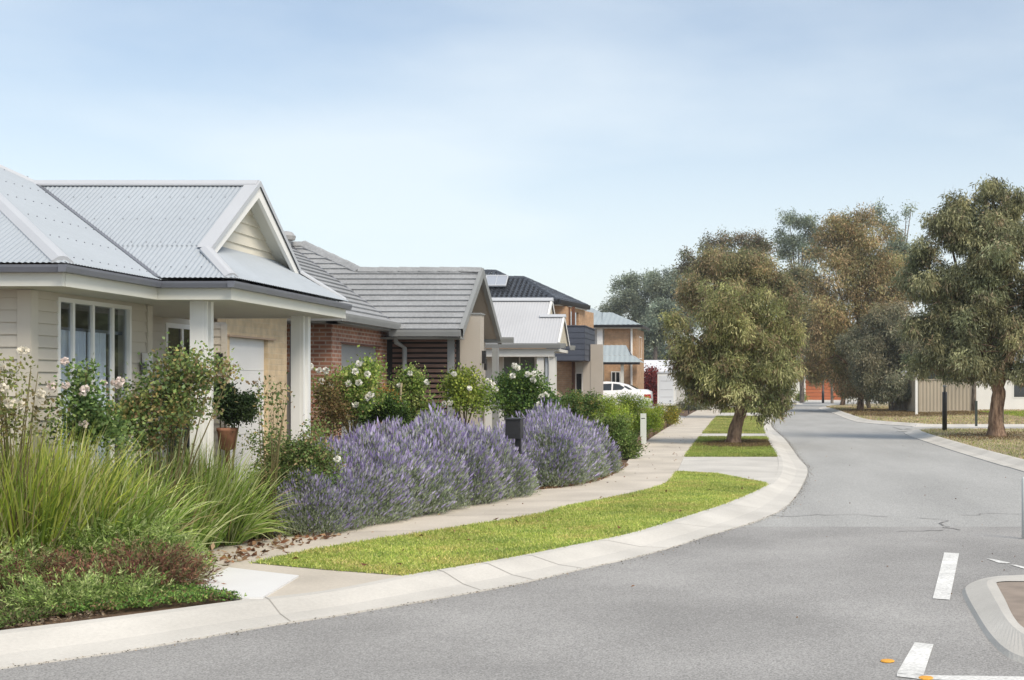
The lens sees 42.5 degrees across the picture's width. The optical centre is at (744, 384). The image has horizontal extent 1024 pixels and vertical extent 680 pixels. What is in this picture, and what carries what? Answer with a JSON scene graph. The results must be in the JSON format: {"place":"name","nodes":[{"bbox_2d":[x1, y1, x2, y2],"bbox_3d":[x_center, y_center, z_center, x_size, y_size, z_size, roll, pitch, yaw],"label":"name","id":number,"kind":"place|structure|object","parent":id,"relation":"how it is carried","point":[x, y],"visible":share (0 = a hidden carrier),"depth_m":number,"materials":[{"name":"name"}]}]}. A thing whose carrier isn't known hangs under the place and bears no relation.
{"place":"outdoors","nodes":[
{"label":"outdoors","id":0,"kind":"place"},
{"bbox_2d":[0,402,794,629],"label":"garden ground","id":1,"kind":"structure","parent":0,"point":[133,610],"depth_m":9.25,"materials":[{"name":"soil"}]},
{"bbox_2d":[0,345,69,589],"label":"rose bush","id":2,"kind":"object","parent":1,"relation":"on","point":[5,388],"visible":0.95,"depth_m":10.09,"materials":[{"name":"green plant"}]},
{"bbox_2d":[0,525,69,597],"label":"juniper","id":3,"kind":"object","parent":1,"relation":"on","point":[10,556],"visible":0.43,"depth_m":9.67,"materials":[{"name":"green plant"}]},
{"bbox_2d":[0,594,75,627],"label":"ground cover","id":4,"kind":"object","parent":1,"relation":"on","point":[12,615],"visible":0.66,"depth_m":8.70,"materials":[{"name":"green plant"}]},
{"bbox_2d":[0,537,99,595],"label":"juniper","id":5,"kind":"object","parent":1,"relation":"on","point":[17,582],"visible":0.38,"depth_m":9.58,"materials":[{"name":"green plant"}]},
{"bbox_2d":[0,419,100,559],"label":"grass clump","id":6,"kind":"object","parent":1,"relation":"on","point":[25,502],"visible":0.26,"depth_m":10.09,"materials":[{"name":"green plant"}]},
{"bbox_2d":[0,595,109,628],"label":"ground cover","id":7,"kind":"object","parent":1,"relation":"on","point":[56,619],"visible":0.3,"depth_m":8.68,"materials":[{"name":"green plant"}]},
{"bbox_2d":[0,562,122,612],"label":"juniper","id":8,"kind":"object","parent":1,"relation":"on","point":[18,596],"visible":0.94,"depth_m":9.02,"materials":[{"name":"green plant"}]},
{"bbox_2d":[0,489,125,586],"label":"juniper","id":9,"kind":"object","parent":1,"relation":"on","point":[60,544],"visible":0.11,"depth_m":10.14,"materials":[{"name":"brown plant"}]},
{"bbox_2d":[0,413,168,583],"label":"grass clump","id":10,"kind":"object","parent":1,"relation":"on","point":[10,524],"visible":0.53,"depth_m":10.16,"materials":[{"name":"green plant"}]},
{"bbox_2d":[21,545,155,595],"bbox_3d":[-4.978,1.396,9.714,0.942,0.392,0.932,0,0,44],"label":"juniper","id":11,"kind":"object","parent":1,"relation":"on","point":[78,566],"visible":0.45,"depth_m":9.57,"materials":[{"name":"green plant"}]},
{"bbox_2d":[10,493,175,570],"bbox_3d":[-5.595,1.217,10.723,1.870,0.750,1.551,0,0,0],"label":"juniper","id":12,"kind":"object","parent":1,"relation":"on","point":[103,542],"visible":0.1,"depth_m":10.33,"materials":[{"name":"green plant"}]},
{"bbox_2d":[35,353,154,483],"bbox_3d":[-5.593,0.675,11.011,0.736,1.913,0.789,0,0,36],"label":"rose bush","id":13,"kind":"object","parent":1,"relation":"on","point":[89,407],"visible":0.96,"depth_m":10.95,"materials":[{"name":"green plant"}]},
{"bbox_2d":[0,426,203,547],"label":"grass clump","id":14,"kind":"object","parent":1,"relation":"on","point":[113,476],"visible":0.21,"depth_m":10.52,"materials":[{"name":"green plant"}]},
{"bbox_2d":[61,553,180,603],"bbox_3d":[-4.587,1.424,9.427,0.860,0.336,0.777,0,0,0],"label":"juniper","id":15,"kind":"object","parent":1,"relation":"on","point":[139,588],"visible":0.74,"depth_m":9.34,"materials":[{"name":"green plant"}]},
{"bbox_2d":[24,464,237,580],"bbox_3d":[-5.348,1.100,10.682,2.164,0.979,2.181,0,0,0],"label":"grass clump","id":16,"kind":"object","parent":1,"relation":"on","point":[127,515],"visible":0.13,"depth_m":10.54,"materials":[{"name":"green plant"}]},
{"bbox_2d":[55,506,217,585],"bbox_3d":[-5.035,1.288,10.484,1.381,0.608,1.222,0,0,-16],"label":"juniper","id":17,"kind":"object","parent":1,"relation":"on","point":[161,528],"visible":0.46,"depth_m":10.34,"materials":[{"name":"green plant"}]},
{"bbox_2d":[57,446,228,557],"bbox_3d":[-5.286,1.059,10.948,1.871,1.063,1.931,0,0,38],"label":"grass clump","id":18,"kind":"object","parent":1,"relation":"on","point":[177,514],"visible":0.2,"depth_m":10.98,"materials":[{"name":"green plant"}]},
{"bbox_2d":[42,580,246,614],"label":"ground cover","id":19,"kind":"object","parent":1,"relation":"on","point":[191,592],"visible":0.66,"depth_m":9.28,"materials":[{"name":"green plant"}]},
{"bbox_2d":[72,530,224,587],"bbox_3d":[-4.655,1.365,10.009,1.166,0.455,1.008,0,0,0],"label":"juniper","id":20,"kind":"object","parent":1,"relation":"on","point":[191,565],"visible":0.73,"depth_m":9.93,"materials":[{"name":"brown plant"}]},
{"bbox_2d":[89,433,242,502],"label":"grass clump","id":21,"kind":"object","parent":1,"relation":"on","point":[156,465],"visible":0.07,"depth_m":12.23,"materials":[{"name":"green plant"}]},
{"bbox_2d":[100,332,244,530],"bbox_3d":[-5.231,0.578,11.694,1.329,2.110,0.865,0,0,0],"label":"rose bush","id":22,"kind":"object","parent":1,"relation":"on","point":[172,397],"visible":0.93,"depth_m":11.63,"materials":[{"name":"green plant"}]},
{"bbox_2d":[0,165,351,507],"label":"weatherboard house","id":23,"kind":"structure","parent":1,"relation":"on","point":[114,276],"depth_m":13.15,"materials":[{"name":"paint"}]},
{"bbox_2d":[57,297,131,472],"bbox_3d":[-6.243,0.230,12.230,0.125,2.040,1.380,0,0,0],"label":"window","id":24,"kind":"structure","parent":23,"relation":"in","point":[82,342],"depth_m":12.20,"materials":[{"name":"white paint"}]},
{"bbox_2d":[165,322,189,470],"bbox_3d":[-7.205,0.365,16.475,0.050,2.270,1.150,0,0,0],"label":"entry door","id":25,"kind":"structure","parent":23,"relation":"in","point":[177,332],"depth_m":16.29,"materials":[{"name":"white paint"}]},
{"bbox_2d":[230,337,263,490],"bbox_3d":[-7.078,0.475,18.120,0.044,2.250,1.400,0,0,0],"label":"garage door","id":26,"kind":"structure","parent":23,"relation":"in","point":[249,353],"depth_m":18.20,"materials":[{"name":"white paint"}]},
{"bbox_2d":[125,434,277,550],"bbox_3d":[-5.296,1.026,12.414,1.751,1.127,1.833,0,0,-34],"label":"grass clump","id":27,"kind":"object","parent":1,"relation":"on","point":[216,487],"visible":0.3,"depth_m":12.31,"materials":[{"name":"green plant"}]},
{"bbox_2d":[148,470,270,551],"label":"grass clump","id":28,"kind":"object","parent":1,"relation":"on","point":[208,531],"visible":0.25,"depth_m":11.99,"materials":[{"name":"green plant"}]},
{"bbox_2d":[213,373,261,480],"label":"potted plant","id":29,"kind":"object","parent":1,"relation":"on","point":[234,412],"visible":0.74,"depth_m":12.94,"materials":[{"name":"green plant"}]},
{"bbox_2d":[193,446,314,545],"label":"grass clump","id":30,"kind":"object","parent":1,"relation":"on","point":[241,531],"visible":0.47,"depth_m":12.70,"materials":[{"name":"green plant"}]},
{"bbox_2d":[243,372,294,538],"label":"rose bush","id":31,"kind":"object","parent":1,"relation":"on","point":[259,397],"visible":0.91,"depth_m":13.21,"materials":[{"name":"green plant"}]},
{"bbox_2d":[234,413,352,528],"bbox_3d":[-4.895,0.970,13.941,1.254,1.326,0.924,0,0,0],"label":"rose bush","id":32,"kind":"object","parent":1,"relation":"on","point":[295,455],"visible":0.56,"depth_m":13.80,"materials":[{"name":"green plant"}]},
{"bbox_2d":[260,464,364,536],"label":"lavender bush","id":33,"kind":"object","parent":1,"relation":"on","point":[329,506],"visible":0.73,"depth_m":13.55,"materials":[{"name":"purple plant"}]},
{"bbox_2d":[311,369,363,438],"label":"brown shrub","id":34,"kind":"object","parent":1,"relation":"on","point":[339,413],"visible":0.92,"depth_m":16.53,"materials":[{"name":"green plant"}]},
{"bbox_2d":[311,345,390,436],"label":"rose bush","id":35,"kind":"object","parent":1,"relation":"on","point":[361,381],"visible":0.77,"depth_m":16.88,"materials":[{"name":"green plant"}]},
{"bbox_2d":[291,437,417,530],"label":"lavender bush","id":36,"kind":"object","parent":1,"relation":"on","point":[374,491],"visible":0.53,"depth_m":14.51,"materials":[{"name":"purple plant"}]},
{"bbox_2d":[323,425,424,516],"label":"lavender bush","id":37,"kind":"object","parent":1,"relation":"on","point":[353,448],"visible":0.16,"depth_m":15.04,"materials":[{"name":"purple plant"}]},
{"bbox_2d":[346,389,414,428],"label":"clipped shrub","id":38,"kind":"object","parent":1,"relation":"on","point":[392,408],"visible":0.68,"depth_m":18.49,"materials":[{"name":"green plant"}]},
{"bbox_2d":[337,422,457,524],"bbox_3d":[-4.525,1.053,15.241,1.579,1.229,2.332,0,0,22],"label":"lavender bush","id":39,"kind":"object","parent":1,"relation":"on","point":[414,466],"visible":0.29,"depth_m":15.30,"materials":[{"name":"purple plant"}]},
{"bbox_2d":[284,231,513,440],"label":"brick house","id":40,"kind":"structure","parent":1,"relation":"on","point":[434,320],"depth_m":24.05,"materials":[{"name":"grey tile"}]},
{"bbox_2d":[341,344,375,437],"bbox_3d":[-6.800,0.460,22.425,0.040,2.280,2.250,0,0,0],"label":"garage door","id":41,"kind":"structure","parent":40,"relation":"in","point":[347,351],"depth_m":22.22,"materials":[{"name":"grey metal"}]},
{"bbox_2d":[372,424,441,507],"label":"lavender bush","id":42,"kind":"object","parent":1,"relation":"on","point":[396,436],"visible":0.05,"depth_m":16.04,"materials":[{"name":"purple plant"}]},
{"bbox_2d":[386,361,445,425],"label":"rose bush","id":43,"kind":"object","parent":1,"relation":"on","point":[411,380],"visible":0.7,"depth_m":19.43,"materials":[{"name":"green plant"}]},
{"bbox_2d":[391,437,473,513],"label":"lavender bush","id":44,"kind":"object","parent":1,"relation":"on","point":[448,470],"visible":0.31,"depth_m":16.17,"materials":[{"name":"purple plant"}]},
{"bbox_2d":[163,405,728,599],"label":"footpath","id":45,"kind":"structure","parent":1,"relation":"on","point":[641,468],"depth_m":16.07,"materials":[{"name":"concrete"}]},
{"bbox_2d":[201,567,298,599],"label":"kerb ramp slab","id":46,"kind":"structure","parent":45,"relation":"on","point":[254,584],"depth_m":10.26,"materials":[{"name":"concrete"}]},
{"bbox_2d":[385,402,516,505],"bbox_3d":[-4.091,0.951,17.152,1.633,1.457,2.582,0,0,28],"label":"lavender bush","id":47,"kind":"object","parent":1,"relation":"on","point":[429,433],"visible":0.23,"depth_m":16.98,"materials":[{"name":"purple plant"}]},
{"bbox_2d":[432,361,500,426],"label":"rose bush","id":48,"kind":"object","parent":1,"relation":"on","point":[458,388],"visible":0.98,"depth_m":21.44,"materials":[{"name":"green plant"}]},
{"bbox_2d":[436,431,509,505],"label":"lavender bush","id":49,"kind":"object","parent":1,"relation":"on","point":[483,480],"visible":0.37,"depth_m":16.93,"materials":[{"name":"purple plant"}]},
{"bbox_2d":[447,417,520,498],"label":"lavender bush","id":50,"kind":"object","parent":1,"relation":"on","point":[495,442],"visible":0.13,"depth_m":17.80,"materials":[{"name":"purple plant"}]},
{"bbox_2d":[504,418,524,456],"bbox_3d":[-3.402,1.050,18.960,0.250,1.100,0.320,0,0,0],"label":"letterbox","id":51,"kind":"object","parent":1,"relation":"on","point":[513,428],"visible":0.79,"depth_m":18.82,"materials":[{"name":"black metal"}]},
{"bbox_2d":[499,442,544,497],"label":"lavender bush","id":52,"kind":"object","parent":1,"relation":"on","point":[524,477],"visible":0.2,"depth_m":18.09,"materials":[{"name":"purple plant"}]},
{"bbox_2d":[522,411,602,486],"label":"lavender bush","id":53,"kind":"object","parent":1,"relation":"on","point":[560,447],"visible":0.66,"depth_m":20.02,"materials":[{"name":"purple plant"}]},
{"bbox_2d":[526,399,600,480],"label":"lavender bush","id":54,"kind":"object","parent":1,"relation":"on","point":[551,414],"visible":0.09,"depth_m":21.57,"materials":[{"name":"purple plant"}]},
{"bbox_2d":[556,383,590,419],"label":"hedge shrub","id":55,"kind":"object","parent":1,"relation":"on","point":[573,400],"visible":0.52,"depth_m":32.45,"materials":[{"name":"green plant"}]},
{"bbox_2d":[559,409,614,467],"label":"lavender bush","id":56,"kind":"object","parent":1,"relation":"on","point":[604,436],"visible":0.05,"depth_m":22.78,"materials":[{"name":"purple plant"}]},
{"bbox_2d":[576,389,605,421],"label":"hedge shrub","id":57,"kind":"object","parent":1,"relation":"on","point":[589,399],"visible":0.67,"depth_m":33.89,"materials":[{"name":"green plant"}]},
{"bbox_2d":[572,425,614,478],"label":"lavender bush","id":58,"kind":"object","parent":1,"relation":"on","point":[596,446],"visible":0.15,"depth_m":21.66,"materials":[{"name":"purple plant"}]},
{"bbox_2d":[197,431,1023,566],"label":"fallen leaves","id":59,"kind":"object","parent":1,"relation":"on","point":[251,542],"visible":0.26,"depth_m":12.62,"materials":[{"name":"brown plant"}]},
{"bbox_2d":[587,392,639,429],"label":"lime shrub","id":60,"kind":"object","parent":1,"relation":"on","point":[612,407],"visible":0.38,"depth_m":33.88,"materials":[{"name":"green plant"}]},
{"bbox_2d":[587,406,649,459],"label":"mixed shrub","id":61,"kind":"object","parent":1,"relation":"on","point":[623,437],"visible":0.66,"depth_m":27.36,"materials":[{"name":"green plant"}]},
{"bbox_2d":[609,386,655,437],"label":"lime shrub","id":62,"kind":"object","parent":1,"relation":"on","point":[637,408],"visible":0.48,"depth_m":36.35,"materials":[{"name":"green plant"}]},
{"bbox_2d":[634,391,666,433],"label":"lime shrub","id":63,"kind":"object","parent":1,"relation":"on","point":[655,420],"visible":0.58,"depth_m":40.95,"materials":[{"name":"green plant"}]},
{"bbox_2d":[636,293,680,359],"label":"eucalypt","id":64,"kind":"object","parent":1,"relation":"on","point":[652,336],"visible":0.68,"depth_m":139.23,"materials":[{"name":"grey plant"}]},
{"bbox_2d":[657,371,675,406],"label":"white booth","id":65,"kind":"object","parent":1,"relation":"on","point":[666,391],"visible":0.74,"depth_m":87.97,"materials":[{"name":"paint"}]},
{"bbox_2d":[659,376,673,403],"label":"door","id":66,"kind":"structure","parent":65,"relation":"in","point":[666,388],"depth_m":87.97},
{"bbox_2d":[678,457,777,483],"bbox_3d":[-0.294,1.597,24.270,2.056,0.001,7.861,0,0,0],"label":"driveway crossing","id":67,"kind":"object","parent":1,"relation":"on","point":[765,469],"visible":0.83,"depth_m":24.89,"materials":[{"name":"concrete"}]},
{"bbox_2d":[670,238,815,417],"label":"gum tree","id":68,"kind":"object","parent":1,"relation":"on","point":[755,271],"visible":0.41,"depth_m":59.32,"materials":[{"name":"green plant"}]},
{"bbox_2d":[248,470,768,575],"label":"grass strip","id":69,"kind":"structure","parent":0,"point":[468,544],"depth_m":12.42,"materials":[{"name":"green plant"}]},
{"bbox_2d":[0,527,1023,679],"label":"road","id":70,"kind":"structure","parent":0,"point":[732,604],"depth_m":8.95,"materials":[{"name":"grey asphalt"}]},
{"bbox_2d":[897,552,1023,679],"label":"road marking","id":71,"kind":"object","parent":70,"relation":"on","point":[914,663],"visible":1,"depth_m":8.06,"materials":[{"name":"paint"}]},
{"bbox_2d":[962,575,1023,663],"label":"traffic island kerb","id":72,"kind":"structure","parent":70,"relation":"on","point":[1001,627],"depth_m":9.07,"materials":[{"name":"concrete"}]},
{"bbox_2d":[997,582,1023,626],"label":"traffic island paving","id":73,"kind":"structure","parent":72,"relation":"on","point":[1012,593],"depth_m":9.64,"materials":[{"name":"beige concrete"}]},
{"bbox_2d":[0,0,1023,349],"label":"sky","id":74,"kind":"structure","parent":0,"point":[567,147],"materials":[{"name":"blue"}]},
{"bbox_2d":[484,360,561,418],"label":"rose bush","id":75,"kind":"object","parent":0,"point":[523,394],"visible":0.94,"depth_m":24.33,"materials":[{"name":"green plant"}]},
{"bbox_2d":[485,298,574,433],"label":"white house","id":76,"kind":"structure","parent":0,"point":[531,322],"depth_m":35.81,"materials":[{"name":"paint"}]},
{"bbox_2d":[502,357,535,419],"bbox_3d":[-6.306,0.100,35.905,0.933,1.800,0.050,0,0,0],"label":"window","id":77,"kind":"structure","parent":76,"relation":"in","point":[506,361],"depth_m":35.91,"materials":[{"name":"white paint"}]},
{"bbox_2d":[484,269,602,423],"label":"two storey house","id":78,"kind":"structure","parent":0,"point":[580,366],"depth_m":53.91,"materials":[{"name":"tile"}]},
{"bbox_2d":[571,308,649,408],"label":"two storey house","id":79,"kind":"structure","parent":0,"point":[620,338],"depth_m":78.50,"materials":[{"name":"orange brick"}]},
{"bbox_2d":[686,444,771,456],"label":"grass strip","id":80,"kind":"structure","parent":0,"point":[728,456],"depth_m":28.29,"materials":[{"name":"plant"}]},
{"bbox_2d":[684,435,776,456],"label":"lawn grass","id":81,"kind":"structure","parent":80,"relation":"on","point":[749,446],"depth_m":31.71,"materials":[{"name":"green plant"}]},
{"bbox_2d":[658,277,814,442],"bbox_3d":[-0.210,-0.638,34.648,4.334,4.630,3.228,0,0,0],"label":"gum tree","id":82,"kind":"object","parent":80,"relation":"on","point":[719,366],"visible":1,"depth_m":34.31,"materials":[{"name":"green plant"}]},
{"bbox_2d":[791,373,864,399],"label":"garage house","id":83,"kind":"structure","parent":0,"point":[813,393],"depth_m":133.05,"materials":[{"name":"orange brick"}]},
{"bbox_2d":[806,380,840,399],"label":"garage door","id":84,"kind":"structure","parent":83,"relation":"in","point":[814,394],"depth_m":133.06,"materials":[{"name":"orange metal"}]},
{"bbox_2d":[790,400,893,402],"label":"driveway","id":85,"kind":"structure","parent":0,"point":[825,401],"depth_m":123.80,"materials":[{"name":"concrete"}]},
{"bbox_2d":[770,206,827,401],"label":"eucalypt","id":86,"kind":"object","parent":85,"relation":"on","point":[793,241],"visible":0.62,"depth_m":117.76,"materials":[{"name":"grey plant"}]},
{"bbox_2d":[743,403,1023,526],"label":"road","id":87,"kind":"structure","parent":0,"point":[879,475],"depth_m":22.46,"materials":[{"name":"grey asphalt"}]},
{"bbox_2d":[0,402,807,668],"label":"kerb","id":88,"kind":"structure","parent":87,"relation":"on","point":[34,645],"depth_m":10.02,"materials":[{"name":"concrete"}]},
{"bbox_2d":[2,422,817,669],"bbox_3d":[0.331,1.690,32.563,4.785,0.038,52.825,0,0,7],"label":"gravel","id":89,"kind":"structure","parent":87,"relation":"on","point":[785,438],"depth_m":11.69,"materials":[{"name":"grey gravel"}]},
{"bbox_2d":[670,227,779,400],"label":"gum tree","id":90,"kind":"object","parent":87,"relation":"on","point":[758,242],"visible":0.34,"depth_m":85.60,"materials":[{"name":"green plant"}]},
{"bbox_2d":[779,255,821,383],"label":"gum tree","id":91,"kind":"object","parent":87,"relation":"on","point":[798,269],"visible":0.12,"depth_m":95.52,"materials":[{"name":"green plant"}]},
{"bbox_2d":[795,202,923,409],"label":"gum tree","id":92,"kind":"object","parent":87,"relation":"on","point":[846,249],"visible":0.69,"depth_m":79.18,"materials":[{"name":"green plant"}]},
{"bbox_2d":[866,196,919,364],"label":"eucalypt","id":93,"kind":"object","parent":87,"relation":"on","point":[900,245],"visible":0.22,"depth_m":111.53,"materials":[{"name":"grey plant"}]},
{"bbox_2d":[818,403,1023,426],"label":"kerb","id":94,"kind":"structure","parent":87,"relation":"on","point":[847,416],"depth_m":53.83,"materials":[{"name":"concrete"}]},
{"bbox_2d":[899,428,1023,471],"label":"kerb","id":95,"kind":"structure","parent":87,"relation":"on","point":[1008,461],"depth_m":32.20,"materials":[{"name":"concrete"}]},
{"bbox_2d":[826,403,1023,423],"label":"verge ground","id":96,"kind":"structure","parent":0,"point":[894,413],"depth_m":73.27,"materials":[{"name":"brown plant"}]},
{"bbox_2d":[832,297,929,410],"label":"gum tree","id":97,"kind":"object","parent":96,"relation":"on","point":[874,373],"visible":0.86,"depth_m":75.92,"materials":[{"name":"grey plant"}]},
{"bbox_2d":[918,379,942,411],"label":"steel fence","id":98,"kind":"object","parent":96,"relation":"on","point":[930,397],"visible":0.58,"depth_m":73.00,"materials":[{"name":"beige metal"}]},
{"bbox_2d":[944,380,971,410],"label":"steel fence","id":99,"kind":"object","parent":96,"relation":"on","point":[960,399],"visible":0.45,"depth_m":76.00,"materials":[{"name":"beige metal"}]},
{"bbox_2d":[920,427,1023,458],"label":"verge ground","id":100,"kind":"structure","parent":0,"point":[1013,439],"depth_m":36.72,"materials":[{"name":"brown plant"}]},
{"bbox_2d":[890,173,1023,436],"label":"gum tree","id":101,"kind":"object","parent":100,"relation":"on","point":[970,303],"visible":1,"depth_m":38.79,"materials":[{"name":"green plant"}]},
{"bbox_2d":[963,350,1023,409],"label":"white house","id":102,"kind":"structure","parent":0,"point":[1014,398],"depth_m":80.00,"materials":[{"name":"paint"}]},
{"label":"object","id":103,"kind":"structure","parent":0,"visible":0},
{"bbox_2d":[702,415,765,433],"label":"lawn grass","id":104,"kind":"structure","parent":103,"relation":"on","point":[719,424],"depth_m":48.27,"materials":[{"name":"green plant"}]},
{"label":"driveway","id":105,"kind":"structure","parent":0,"visible":0},
{"bbox_2d":[603,381,653,411],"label":"parked car","id":106,"kind":"object","parent":105,"relation":"on","point":[611,388],"visible":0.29,"depth_m":59.75,"materials":[{"name":"white paint"}]},
{"label":"ground","id":107,"kind":"structure","parent":0,"visible":0},
{"bbox_2d":[594,268,661,321],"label":"eucalypt","id":108,"kind":"object","parent":107,"relation":"on","point":[632,297],"visible":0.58,"depth_m":169.08,"materials":[{"name":"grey plant"}]},
{"bbox_2d":[638,263,701,358],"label":"eucalypt","id":109,"kind":"object","parent":107,"relation":"on","point":[660,287],"visible":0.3,"depth_m":164.05,"materials":[{"name":"green plant"}]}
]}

